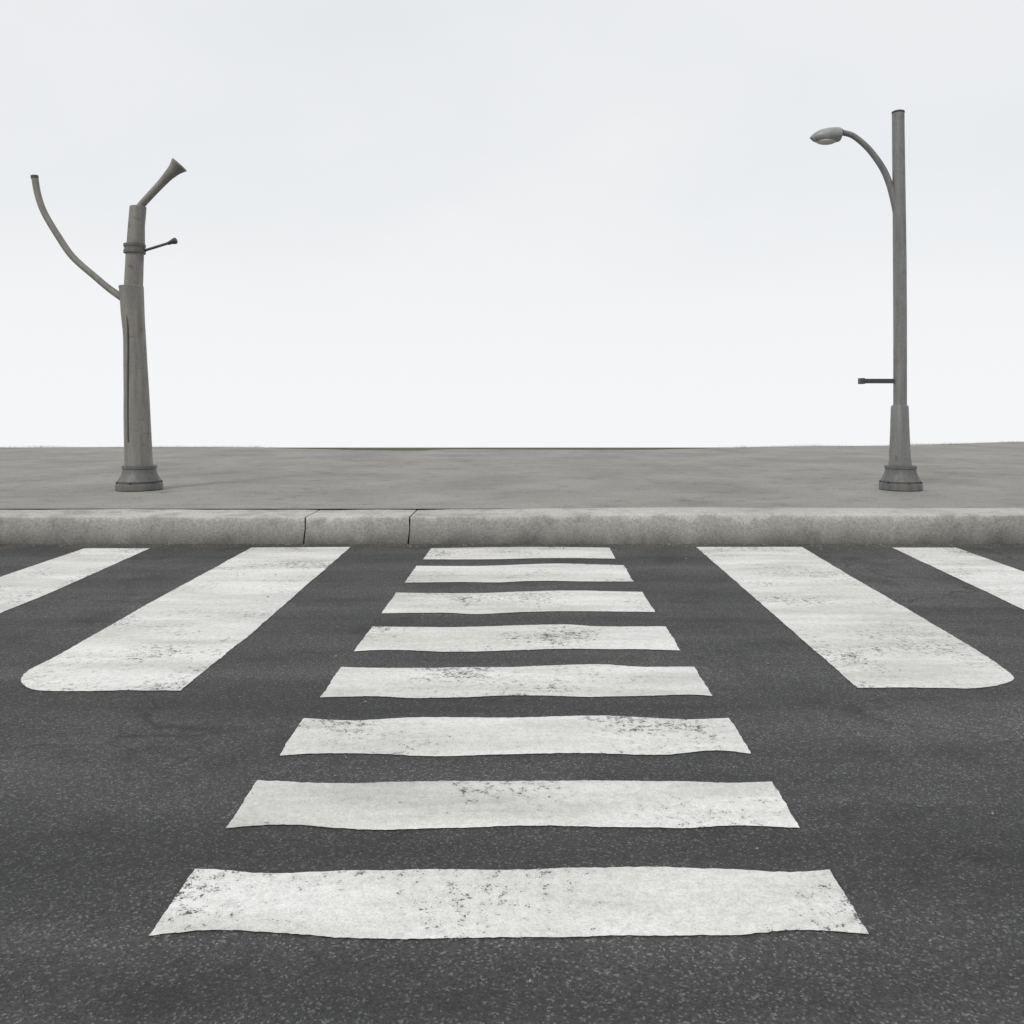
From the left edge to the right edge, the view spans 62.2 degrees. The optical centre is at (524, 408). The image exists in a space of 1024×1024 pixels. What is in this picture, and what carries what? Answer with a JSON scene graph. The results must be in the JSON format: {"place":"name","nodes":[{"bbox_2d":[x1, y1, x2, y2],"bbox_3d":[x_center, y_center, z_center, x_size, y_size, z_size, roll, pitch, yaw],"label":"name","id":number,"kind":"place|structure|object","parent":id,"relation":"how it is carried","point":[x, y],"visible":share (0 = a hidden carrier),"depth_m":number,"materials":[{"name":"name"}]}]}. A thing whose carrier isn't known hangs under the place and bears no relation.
{"place":"outdoors","nodes":[
{"label":"outdoors","id":0,"kind":"place"},
{"bbox_2d":[0,543,1023,1023],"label":"road","id":1,"kind":"structure","parent":0,"point":[894,797],"depth_m":3.16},
{"bbox_2d":[0,548,148,612],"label":"road stripe","id":2,"kind":"object","parent":1,"relation":"on","point":[23,586],"visible":1,"depth_m":7.68,"materials":[{"name":"paint"}]},
{"bbox_2d":[21,547,348,690],"bbox_3d":[-2.371,1.496,6.823,1.122,0.001,4.669,0,0,0],"label":"road stripe","id":3,"kind":"object","parent":1,"relation":"on","point":[176,639],"visible":1,"depth_m":5.76,"materials":[{"name":"paint"}]},
{"bbox_2d":[149,547,868,938],"bbox_3d":[-0.041,1.496,5.775,2.070,0.001,6.767,0,0,0],"label":"crosswalk marking","id":4,"kind":"object","parent":1,"relation":"on","point":[475,903],"visible":1,"depth_m":3.21,"materials":[{"name":"paint"}]},
{"bbox_2d":[697,547,1013,687],"bbox_3d":[2.387,1.496,6.846,1.215,0.001,4.630,0,0,0],"label":"road stripe","id":5,"kind":"object","parent":1,"relation":"on","point":[871,643],"visible":1,"depth_m":5.84,"materials":[{"name":"paint"}]},
{"bbox_2d":[894,547,1023,608],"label":"road stripe","id":6,"kind":"object","parent":1,"relation":"on","point":[990,577],"visible":1,"depth_m":7.82,"materials":[{"name":"paint"}]},
{"bbox_2d":[0,442,1023,509],"bbox_3d":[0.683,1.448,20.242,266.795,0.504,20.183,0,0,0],"label":"pavement","id":7,"kind":"structure","parent":0,"point":[976,475],"depth_m":14.49,"materials":[{"name":"concrete"}]},
{"bbox_2d":[30,158,186,490],"bbox_3d":[-6.125,-1.242,12.500,2.282,4.865,0.644,0,0,0],"label":"utility pole","id":8,"kind":"object","parent":7,"relation":"on","point":[139,471],"visible":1,"depth_m":12.38,"materials":[{"name":"metal"}]},
{"bbox_2d":[0,440,1021,450],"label":"grass","id":9,"kind":"structure","parent":7,"relation":"on","point":[519,448],"depth_m":25.88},
{"bbox_2d":[0,507,1023,543],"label":"kerb","id":10,"kind":"structure","parent":7,"relation":"on","point":[694,525],"depth_m":9.39,"materials":[{"name":"concrete"}]},
{"bbox_2d":[810,109,922,490],"bbox_3d":[5.019,-1.592,12.500,1.635,5.565,0.596,0,0,0],"label":"street lamp","id":11,"kind":"object","parent":7,"relation":"on","point":[900,473],"visible":1,"depth_m":12.42,"materials":[{"name":"metal"}]},
{"bbox_2d":[0,0,1023,447],"label":"sky","id":12,"kind":"structure","parent":0,"point":[394,223],"materials":[{"name":"white"}]},
{"bbox_2d":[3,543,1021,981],"bbox_3d":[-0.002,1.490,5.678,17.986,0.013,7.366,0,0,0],"label":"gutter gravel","id":13,"kind":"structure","parent":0,"point":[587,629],"depth_m":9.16,"materials":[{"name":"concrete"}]}
]}

